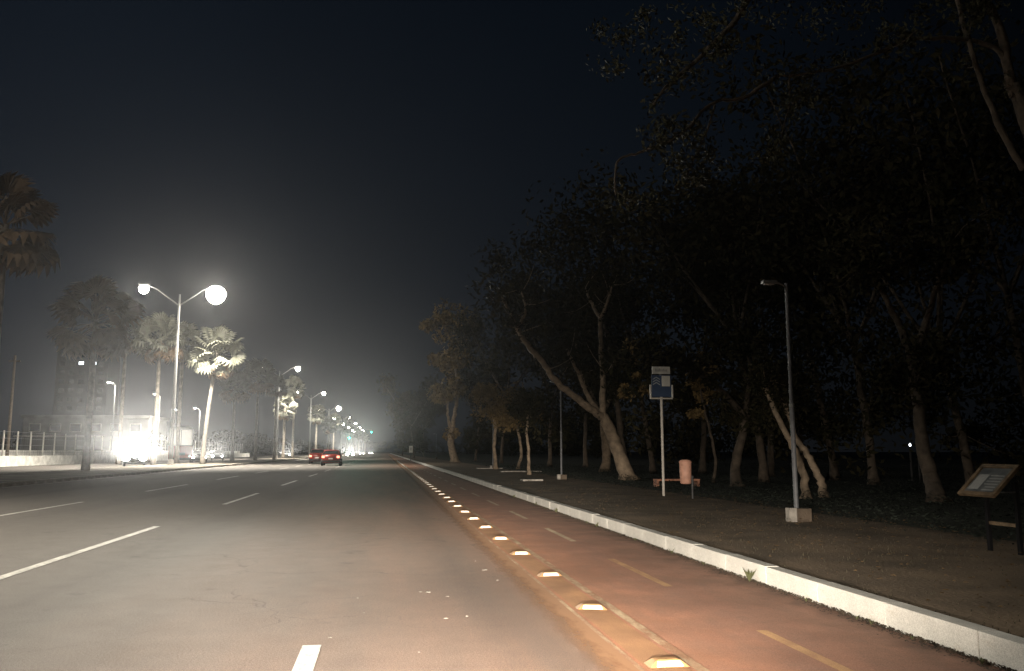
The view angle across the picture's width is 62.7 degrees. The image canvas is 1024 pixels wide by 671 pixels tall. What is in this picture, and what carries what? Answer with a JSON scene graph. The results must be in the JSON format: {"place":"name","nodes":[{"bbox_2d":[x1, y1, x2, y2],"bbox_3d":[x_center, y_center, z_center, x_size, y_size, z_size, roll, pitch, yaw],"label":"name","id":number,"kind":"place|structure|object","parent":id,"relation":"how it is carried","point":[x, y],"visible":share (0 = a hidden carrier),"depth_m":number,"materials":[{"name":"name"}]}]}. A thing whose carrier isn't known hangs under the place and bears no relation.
{"place":"outdoors","nodes":[
{"label":"outdoors","id":0,"kind":"place"},
{"bbox_2d":[0,453,345,472],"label":"opposite road","id":1,"kind":"structure","parent":0,"point":[14,469],"depth_m":74.14,"materials":[{"name":"asphalt"}]},
{"bbox_2d":[108,313,146,463],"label":"fan palm","id":2,"kind":"object","parent":1,"relation":"on","point":[120,428],"visible":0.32,"depth_m":86.84,"materials":[{"name":"plant"}]},
{"bbox_2d":[122,444,146,465],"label":"car","id":3,"kind":"object","parent":1,"relation":"on","point":[134,454],"visible":0.94,"depth_m":73.50,"materials":[{"name":"paint"}]},
{"bbox_2d":[130,311,186,464],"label":"fan palm","id":4,"kind":"object","parent":1,"relation":"on","point":[164,324],"visible":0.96,"depth_m":83.56,"materials":[{"name":"plant"}]},
{"bbox_2d":[166,427,195,462],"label":"bus","id":5,"kind":"object","parent":1,"relation":"on","point":[186,442],"visible":0.66,"depth_m":94.90,"materials":[{"name":"white paint"}]},
{"bbox_2d":[163,321,201,463],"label":"fan palm","id":6,"kind":"object","parent":1,"relation":"on","point":[189,332],"visible":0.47,"depth_m":87.74,"materials":[{"name":"plant"}]},
{"bbox_2d":[192,450,208,462],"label":"car","id":7,"kind":"object","parent":1,"relation":"on","point":[196,455],"visible":0.57,"depth_m":97.11,"materials":[{"name":"paint"}]},
{"bbox_2d":[210,450,224,460],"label":"car","id":8,"kind":"object","parent":1,"relation":"on","point":[217,454],"visible":1,"depth_m":122.21,"materials":[{"name":"silver metal"}]},
{"bbox_2d":[0,453,357,482],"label":"median ground","id":9,"kind":"structure","parent":0,"point":[13,477],"depth_m":52.20,"materials":[{"name":"concrete"}]},
{"bbox_2d":[0,170,60,339],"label":"fan palm","id":10,"kind":"object","parent":9,"relation":"on","point":[25,251],"visible":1,"depth_m":33.20,"materials":[{"name":"plant"}]},
{"bbox_2d":[46,274,145,470],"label":"fan palm","id":11,"kind":"object","parent":9,"relation":"on","point":[107,343],"visible":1,"depth_m":52.69,"materials":[{"name":"plant"}]},
{"bbox_2d":[138,283,225,464],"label":"street lamp","id":12,"kind":"object","parent":9,"relation":"on","point":[215,294],"visible":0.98,"depth_m":76.01,"materials":[{"name":"metal"}]},
{"bbox_2d":[185,325,245,463],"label":"fan palm","id":13,"kind":"object","parent":9,"relation":"on","point":[202,352],"visible":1,"depth_m":81.28,"materials":[{"name":"plant"}]},
{"bbox_2d":[217,370,251,460],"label":"fan palm","id":14,"kind":"object","parent":9,"relation":"on","point":[227,394],"visible":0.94,"depth_m":107.24,"materials":[{"name":"plant"}]},
{"bbox_2d":[243,358,278,459],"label":"fan palm","id":15,"kind":"object","parent":9,"relation":"on","point":[258,366],"visible":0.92,"depth_m":117.62,"materials":[{"name":"plant"}]},
{"bbox_2d":[265,374,288,459],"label":"fan palm","id":16,"kind":"object","parent":9,"relation":"on","point":[281,384],"visible":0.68,"depth_m":125.61,"materials":[{"name":"plant"}]},
{"bbox_2d":[268,366,300,457],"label":"street lamp","id":17,"kind":"object","parent":9,"relation":"on","point":[297,368],"visible":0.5,"depth_m":147.94,"materials":[{"name":"metal"}]},
{"bbox_2d":[272,394,297,457],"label":"fan palm","id":18,"kind":"object","parent":9,"relation":"on","point":[286,413],"visible":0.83,"depth_m":151.49,"materials":[{"name":"plant"}]},
{"bbox_2d":[285,375,306,457],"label":"fan palm","id":19,"kind":"object","parent":9,"relation":"on","point":[295,380],"visible":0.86,"depth_m":156.02,"materials":[{"name":"plant"}]},
{"bbox_2d":[297,391,325,455],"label":"street lamp","id":20,"kind":"object","parent":9,"relation":"on","point":[323,393],"visible":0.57,"depth_m":211.78,"materials":[{"name":"metal"}]},
{"bbox_2d":[307,404,325,448],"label":"fan palm","id":21,"kind":"object","parent":9,"relation":"on","point":[318,409],"visible":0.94,"depth_m":219.37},
{"bbox_2d":[320,417,337,449],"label":"fan palm","id":22,"kind":"object","parent":9,"relation":"on","point":[329,428],"visible":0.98,"depth_m":254.84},
{"bbox_2d":[326,413,342,449],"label":"fan palm","id":23,"kind":"object","parent":9,"relation":"on","point":[336,417],"visible":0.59,"depth_m":288.03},
{"bbox_2d":[338,416,353,451],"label":"fan palm","id":24,"kind":"object","parent":9,"relation":"on","point":[347,421],"visible":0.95,"depth_m":326.48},
{"bbox_2d":[348,423,359,452],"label":"fan palm","id":25,"kind":"object","parent":9,"relation":"on","point":[353,434],"visible":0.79,"depth_m":400.21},
{"bbox_2d":[354,427,363,453],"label":"fan palm","id":26,"kind":"object","parent":9,"relation":"on","point":[359,436],"visible":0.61,"depth_m":468.19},
{"bbox_2d":[0,453,609,670],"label":"road","id":27,"kind":"structure","parent":0,"point":[354,556],"depth_m":8.56,"materials":[{"name":"asphalt"}]},
{"bbox_2d":[0,502,80,515],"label":"lane marking","id":28,"kind":"object","parent":27,"relation":"on","point":[38,509],"visible":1,"depth_m":18.99,"materials":[{"name":"white paint"}]},
{"bbox_2d":[0,526,159,578],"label":"lane marking","id":29,"kind":"object","parent":27,"relation":"on","point":[61,557],"visible":1,"depth_m":10.69,"materials":[{"name":"white paint"}]},
{"bbox_2d":[2,455,343,487],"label":"median edge line","id":30,"kind":"object","parent":27,"relation":"on","point":[121,476],"depth_m":42.47,"materials":[{"name":"white paint"}]},
{"bbox_2d":[224,493,258,503],"bbox_3d":[-7.564,4.572,23.642,0.120,0.001,5.700,1,-8,-8],"label":"lane marking","id":31,"kind":"object","parent":27,"relation":"on","point":[240,498],"visible":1,"depth_m":22.96,"materials":[{"name":"white paint"}]},
{"bbox_2d":[292,645,320,670],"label":"lane marking","id":32,"kind":"object","parent":27,"relation":"on","point":[307,658],"visible":1,"depth_m":5.31,"materials":[{"name":"white paint"}]},
{"bbox_2d":[309,449,325,463],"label":"car","id":33,"kind":"object","parent":27,"relation":"on","point":[315,455],"visible":0.59,"depth_m":90.96,"materials":[{"name":"red paint"}]},
{"bbox_2d":[321,450,342,465],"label":"car","id":34,"kind":"object","parent":27,"relation":"on","point":[331,456],"visible":1,"depth_m":77.63,"materials":[{"name":"red paint"}]},
{"bbox_2d":[390,456,639,670],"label":"edge stain","id":35,"kind":"object","parent":27,"relation":"on","point":[610,657],"depth_m":7.04,"materials":[{"name":"brown"}]},
{"bbox_2d":[0,0,1023,451],"label":"sky","id":36,"kind":"structure","parent":0,"point":[338,168],"materials":[{"name":"black"}]},
{"bbox_2d":[9,452,1023,466],"bbox_3d":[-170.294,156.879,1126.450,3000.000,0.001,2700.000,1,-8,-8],"label":"ground","id":37,"kind":"structure","parent":0,"point":[836,453],"depth_m":598.72,"materials":[{"name":"soil"}]},
{"bbox_2d":[5,355,20,455],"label":"utility pole","id":38,"kind":"object","parent":37,"relation":"on","point":[14,361],"visible":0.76,"depth_m":77.73,"materials":[{"name":"concrete"}]},
{"bbox_2d":[53,347,120,414],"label":"apartment tower","id":39,"kind":"structure","parent":37,"relation":"on","point":[71,386],"depth_m":310.52,"materials":[{"name":"grey concrete"}]},
{"bbox_2d":[13,415,168,450],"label":"building","id":40,"kind":"structure","parent":37,"relation":"on","point":[135,427],"depth_m":141.98,"materials":[{"name":"concrete"}]},
{"bbox_2d":[29,423,40,431],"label":"window","id":41,"kind":"structure","parent":40,"relation":"in","point":[33,427],"depth_m":140.89,"materials":[{"name":"glass"}]},
{"bbox_2d":[49,423,60,431],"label":"window","id":42,"kind":"structure","parent":40,"relation":"in","point":[54,427],"depth_m":141.33,"materials":[{"name":"glass"}]},
{"bbox_2d":[69,423,80,431],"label":"window","id":43,"kind":"structure","parent":40,"relation":"in","point":[74,427],"depth_m":141.82,"materials":[{"name":"glass"}]},
{"bbox_2d":[92,424,101,431],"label":"window","id":44,"kind":"structure","parent":40,"relation":"in","point":[95,427],"depth_m":142.30,"materials":[{"name":"glass"}]},
{"bbox_2d":[110,424,118,431],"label":"window","id":45,"kind":"structure","parent":40,"relation":"in","point":[115,429],"depth_m":142.72,"materials":[{"name":"glass"}]},
{"bbox_2d":[130,424,140,431],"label":"window","id":46,"kind":"structure","parent":40,"relation":"in","point":[133,427],"depth_m":143.21,"materials":[{"name":"glass"}]},
{"bbox_2d":[106,381,115,449],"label":"roadside lamp","id":47,"kind":"object","parent":37,"relation":"on","point":[113,414],"visible":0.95,"depth_m":112.84,"materials":[{"name":"metal"}]},
{"bbox_2d":[0,450,239,455],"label":"backing wall","id":48,"kind":"structure","parent":37,"relation":"on","point":[26,452],"depth_m":93.26,"materials":[{"name":"concrete"}]},
{"bbox_2d":[0,453,249,466],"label":"roadside wall","id":49,"kind":"structure","parent":37,"relation":"on","point":[6,461],"depth_m":88.33,"materials":[{"name":"concrete"}]},
{"bbox_2d":[1,430,242,455],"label":"fence","id":50,"kind":"object","parent":49,"relation":"on","point":[43,445],"visible":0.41,"depth_m":93.03,"materials":[{"name":"metal"}]},
{"bbox_2d":[0,456,300,473],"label":"opposite kerb","id":51,"kind":"structure","parent":37,"relation":"on","point":[110,467],"depth_m":60.13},
{"bbox_2d":[153,393,159,450],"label":"roadside lamp","id":52,"kind":"object","parent":37,"relation":"on","point":[158,423],"visible":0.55,"depth_m":141.95,"materials":[{"name":"metal"}]},
{"bbox_2d":[0,453,364,486],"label":"median kerb","id":53,"kind":"structure","parent":37,"relation":"on","point":[17,483],"depth_m":43.00,"materials":[{"name":"concrete"}]},
{"bbox_2d":[0,429,462,455],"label":"wood","id":54,"kind":"object","parent":37,"relation":"on","point":[248,443],"visible":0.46,"depth_m":277.85,"materials":[{"name":"green plant"}]},
{"bbox_2d":[390,453,1023,670],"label":"kerb","id":55,"kind":"structure","parent":37,"relation":"on","point":[988,644],"depth_m":6.93,"materials":[{"name":"concrete"}]},
{"bbox_2d":[455,362,1023,464],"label":"wood","id":56,"kind":"object","parent":37,"relation":"on","point":[595,449],"visible":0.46,"depth_m":98.11,"materials":[{"name":"green plant"}]},
{"bbox_2d":[388,454,1006,670],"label":"cycle lane","id":57,"kind":"structure","parent":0,"point":[711,621],"depth_m":7.10,"materials":[{"name":"asphalt"}]},
{"bbox_2d":[491,536,508,539],"bbox_3d":[-0.174,3.013,12.529,0.250,0.040,0.144,2,-7,-10],"label":"road stud","id":58,"kind":"object","parent":57,"relation":"on","point":[499,538],"visible":1,"depth_m":12.48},
{"bbox_2d":[389,455,645,670],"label":"buffer line","id":59,"kind":"object","parent":57,"relation":"on","point":[622,653],"visible":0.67,"depth_m":7.08,"materials":[{"name":"paint"}]},
{"bbox_2d":[510,551,530,554],"bbox_3d":[0.106,2.758,10.683,0.250,0.040,0.145,3,-9,-13],"label":"road stud","id":60,"kind":"object","parent":57,"relation":"on","point":[519,553],"visible":1,"depth_m":10.63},
{"bbox_2d":[391,456,691,670],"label":"buffer stain","id":61,"kind":"object","parent":57,"relation":"on","point":[642,649],"visible":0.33,"depth_m":6.91,"materials":[{"name":"brown paint"}]},
{"bbox_2d":[390,455,708,670],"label":"buffer line","id":62,"kind":"object","parent":57,"relation":"on","point":[691,662],"visible":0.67,"depth_m":7.08,"materials":[{"name":"paint"}]},
{"bbox_2d":[537,571,561,576],"bbox_3d":[0.395,2.503,8.838,0.250,0.040,0.145,2,-9,-12],"label":"road stud","id":63,"kind":"object","parent":57,"relation":"on","point":[548,574],"visible":1,"depth_m":8.79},
{"bbox_2d":[544,528,574,540],"bbox_3d":[0.741,3.139,13.285,0.085,0.001,2.140,1,-8,-8],"label":"cycle lane marking","id":64,"kind":"object","parent":57,"relation":"on","point":[561,535],"visible":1,"depth_m":13.23,"materials":[{"name":"beige paint"}]},
{"bbox_2d":[576,603,606,609],"bbox_3d":[0.660,2.248,6.989,0.250,0.040,0.145,3,-9,-4],"label":"road stud","id":65,"kind":"object","parent":57,"relation":"on","point":[589,606],"visible":1,"depth_m":6.94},
{"bbox_2d":[609,559,670,585],"bbox_3d":[1.360,2.573,9.190,0.085,0.001,2.140,1,-8,-8],"label":"cycle lane marking","id":66,"kind":"object","parent":57,"relation":"on","point":[641,573],"visible":1,"depth_m":9.00,"materials":[{"name":"beige paint"}]},
{"bbox_2d":[644,657,689,667],"bbox_3d":[0.946,1.993,5.143,0.250,0.040,0.144,1,-8,-8],"label":"road stud","id":67,"kind":"object","parent":57,"relation":"on","point":[664,662],"visible":1,"depth_m":5.10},
{"bbox_2d":[444,472,1016,670],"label":"gutter debris","id":68,"kind":"object","parent":57,"relation":"on","point":[971,657],"visible":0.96,"depth_m":6.93,"materials":[{"name":"soil"}]},
{"bbox_2d":[742,567,756,581],"bbox_3d":[2.385,2.402,8.438,0.116,0.139,0.152,1,-8,-8],"label":"weed","id":69,"kind":"object","parent":57,"relation":"on","point":[749,575],"visible":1,"depth_m":8.41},
{"bbox_2d":[756,630,852,670],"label":"cycle lane marking","id":70,"kind":"object","parent":57,"relation":"on","point":[824,660],"visible":1,"depth_m":5.49,"materials":[{"name":"beige paint"}]},
{"bbox_2d":[391,453,1023,637],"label":"verge","id":71,"kind":"structure","parent":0,"point":[990,590],"depth_m":10.41,"materials":[{"name":"plant"}]},
{"bbox_2d":[385,402,411,455],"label":"park tree","id":72,"kind":"object","parent":71,"relation":"on","point":[398,435],"visible":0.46,"depth_m":234.98,"materials":[{"name":"green plant"}]},
{"bbox_2d":[376,373,440,457],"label":"park tree","id":73,"kind":"object","parent":71,"relation":"on","point":[404,400],"visible":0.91,"depth_m":147.92,"materials":[{"name":"green plant"}]},
{"bbox_2d":[419,298,477,461],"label":"forked tree","id":74,"kind":"object","parent":71,"relation":"on","point":[450,362],"visible":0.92,"depth_m":91.88,"materials":[{"name":"green plant"}]},
{"bbox_2d":[469,382,510,468],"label":"slim tree","id":75,"kind":"object","parent":71,"relation":"on","point":[483,393],"visible":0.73,"depth_m":54.94,"materials":[{"name":"green plant"}]},
{"bbox_2d":[491,382,543,468],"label":"slim tree","id":76,"kind":"object","parent":71,"relation":"on","point":[504,420],"visible":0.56,"depth_m":54.07,"materials":[{"name":"green plant"}]},
{"bbox_2d":[504,384,555,474],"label":"slim tree","id":77,"kind":"object","parent":71,"relation":"on","point":[524,406],"visible":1,"depth_m":41.21,"materials":[{"name":"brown plant"}]},
{"bbox_2d":[550,381,566,479],"bbox_3d":[1.920,3.980,35.040,0.660,4.180,0.290,1,-8,-8],"label":"park lamp","id":78,"kind":"object","parent":71,"relation":"on","point":[562,476],"visible":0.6,"depth_m":34.96,"materials":[{"name":"metal"}]},
{"bbox_2d":[649,367,672,495],"bbox_3d":[3.967,2.560,22.217,0.635,3.485,0.083,1,-8,-8],"label":"bus stop sign","id":79,"kind":"object","parent":71,"relation":"on","point":[661,386],"visible":0.98,"depth_m":22.34,"materials":[{"name":"metal"}]},
{"bbox_2d":[679,459,693,498],"bbox_3d":[4.299,3.595,20.812,0.316,1.050,0.313,-6,-10,37],"label":"litter bin","id":80,"kind":"object","parent":71,"relation":"on","point":[686,477],"visible":0.98,"depth_m":20.74,"materials":[{"name":"metal"}]},
{"bbox_2d":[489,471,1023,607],"bbox_3d":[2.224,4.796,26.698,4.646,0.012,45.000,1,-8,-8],"label":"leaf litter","id":81,"kind":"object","parent":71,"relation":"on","point":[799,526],"visible":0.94,"depth_m":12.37,"materials":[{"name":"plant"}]},
{"bbox_2d":[761,280,811,521],"bbox_3d":[4.655,1.125,14.362,0.660,4.180,0.290,1,-8,-8],"label":"park lamp","id":82,"kind":"object","parent":71,"relation":"on","point":[796,513],"visible":0.82,"depth_m":14.28,"materials":[{"name":"metal"}]},
{"bbox_2d":[957,464,1023,554],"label":"information board","id":83,"kind":"object","parent":71,"relation":"on","point":[986,481],"visible":0.92,"depth_m":9.59,"materials":[{"name":"brown wood"}]},
{"bbox_2d":[398,453,1023,543],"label":"woodland floor","id":84,"kind":"structure","parent":0,"point":[894,461],"depth_m":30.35,"materials":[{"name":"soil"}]},
{"bbox_2d":[406,397,446,456],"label":"park tree","id":85,"kind":"object","parent":84,"relation":"on","point":[429,420],"visible":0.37,"depth_m":187.50,"materials":[{"name":"green plant"}]},
{"bbox_2d":[434,346,520,460],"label":"park tree","id":86,"kind":"object","parent":84,"relation":"on","point":[470,377],"visible":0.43,"depth_m":104.18,"materials":[{"name":"green plant"}]},
{"bbox_2d":[438,304,563,462],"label":"park tree","id":87,"kind":"object","parent":84,"relation":"on","point":[466,329],"visible":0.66,"depth_m":80.03,"materials":[{"name":"green plant"}]},
{"bbox_2d":[466,209,643,479],"bbox_3d":[2.172,0.312,33.507,5.242,11.424,8.953,-4,-9,28],"label":"leaning tree","id":88,"kind":"object","parent":84,"relation":"on","point":[621,459],"visible":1,"depth_m":34.23,"materials":[{"name":"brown plant"}]},
{"bbox_2d":[476,238,634,466],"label":"park tree","id":89,"kind":"object","parent":84,"relation":"on","point":[549,420],"visible":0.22,"depth_m":64.21,"materials":[{"name":"green plant"}]},
{"bbox_2d":[470,177,666,466],"bbox_3d":[5.254,0.051,62.211,16.963,19.470,12.136,7,-11,-42],"label":"park tree","id":90,"kind":"object","parent":84,"relation":"on","point":[574,418],"visible":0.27,"depth_m":60.41,"materials":[{"name":"green plant"}]},
{"bbox_2d":[541,325,644,471],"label":"park tree","id":91,"kind":"object","parent":84,"relation":"on","point":[606,458],"visible":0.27,"depth_m":49.08,"materials":[{"name":"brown plant"}]},
{"bbox_2d":[565,270,644,454],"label":"slender tree","id":92,"kind":"object","parent":84,"relation":"on","point":[612,390],"visible":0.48,"depth_m":38.18,"materials":[{"name":"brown plant"}]},
{"bbox_2d":[503,146,722,473],"bbox_3d":[7.630,-1.042,47.059,13.500,17.573,11.768,5,-9,-34],"label":"park tree","id":93,"kind":"object","parent":84,"relation":"on","point":[647,439],"visible":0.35,"depth_m":45.21,"materials":[{"name":"green plant"}]},
{"bbox_2d":[540,197,777,473],"bbox_3d":[8.803,-0.543,43.520,13.658,15.559,12.222,1,-8,-8],"label":"park tree","id":94,"kind":"object","parent":84,"relation":"on","point":[702,430],"visible":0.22,"depth_m":44.37,"materials":[{"name":"green plant"}]},
{"bbox_2d":[617,337,719,482],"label":"young tree","id":95,"kind":"object","parent":84,"relation":"on","point":[697,412],"visible":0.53,"depth_m":30.23,"materials":[{"name":"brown plant"}]},
{"bbox_2d":[653,479,699,486],"bbox_3d":[5.424,4.877,27.718,1.480,0.300,0.400,1,-8,-8],"label":"bench","id":96,"kind":"object","parent":84,"relation":"on","point":[656,481],"visible":0.65,"depth_m":27.56,"materials":[{"name":"red paint"}]},
{"bbox_2d":[599,288,786,486],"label":"broadleaf tree","id":97,"kind":"object","parent":84,"relation":"on","point":[743,345],"visible":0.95,"depth_m":27.99,"materials":[{"name":"green plant"}]},
{"bbox_2d":[561,165,879,481],"bbox_3d":[8.537,-0.955,30.823,12.197,12.920,9.858,-2,-8,17],"label":"park tree","id":98,"kind":"object","parent":84,"relation":"on","point":[689,269],"visible":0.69,"depth_m":30.59,"materials":[{"name":"green plant"}]},
{"bbox_2d":[630,119,912,476],"bbox_3d":[11.912,-1.166,40.181,13.055,15.876,13.049,1,-8,-8],"label":"park tree","id":99,"kind":"object","parent":84,"relation":"on","point":[770,459],"visible":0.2,"depth_m":38.29,"materials":[{"name":"green plant"}]},
{"bbox_2d":[742,349,821,498],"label":"twin trunk tree","id":100,"kind":"object","parent":84,"relation":"on","point":[768,382],"visible":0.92,"depth_m":21.48,"materials":[{"name":"brown plant"}]},
{"bbox_2d":[738,356,830,497],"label":"twin trunk tree","id":101,"kind":"object","parent":84,"relation":"on","point":[817,474],"visible":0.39,"depth_m":22.10,"materials":[{"name":"brown plant"}]},
{"bbox_2d":[693,189,913,468],"bbox_3d":[19.618,-0.424,55.922,12.797,18.709,15.274,-4,-9,28],"label":"park tree","id":102,"kind":"object","parent":84,"relation":"on","point":[856,304],"visible":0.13,"depth_m":55.10,"materials":[{"name":"green plant"}]},
{"bbox_2d":[586,0,1023,220],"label":"overhanging tree","id":103,"kind":"object","parent":84,"relation":"on","point":[1014,90],"visible":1,"depth_m":15.15,"materials":[{"name":"green plant"}]},
{"bbox_2d":[661,14,953,480],"bbox_3d":[12.300,-2.209,34.323,11.465,16.397,14.894,-4,-9,26],"label":"park tree","id":104,"kind":"object","parent":84,"relation":"on","point":[830,447],"visible":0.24,"depth_m":33.49,"materials":[{"name":"green plant"}]},
{"bbox_2d":[680,3,1023,484],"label":"park tree","id":105,"kind":"object","parent":84,"relation":"on","point":[817,334],"visible":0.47,"depth_m":30.12,"materials":[{"name":"green plant"}]},
{"bbox_2d":[756,45,1023,486],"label":"park tree","id":106,"kind":"object","parent":84,"relation":"on","point":[965,452],"visible":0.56,"depth_m":27.03,"materials":[{"name":"green plant"}]},
{"bbox_2d":[782,12,1023,441],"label":"park tree","id":107,"kind":"object","parent":84,"relation":"on","point":[1012,319],"visible":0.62,"depth_m":26.14,"materials":[{"name":"green plant"}]},
{"bbox_2d":[798,181,1023,502],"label":"park tree","id":108,"kind":"object","parent":84,"relation":"on","point":[861,263],"visible":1,"depth_m":20.37,"materials":[{"name":"green plant"}]},
{"bbox_2d":[909,443,912,480],"bbox_3d":[15.311,4.868,32.255,0.092,1.459,0.094,-3,-8,22],"label":"distant lamp","id":109,"kind":"object","parent":84,"relation":"on","point":[911,469],"visible":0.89,"depth_m":32.24,"materials":[{"name":"metal"}]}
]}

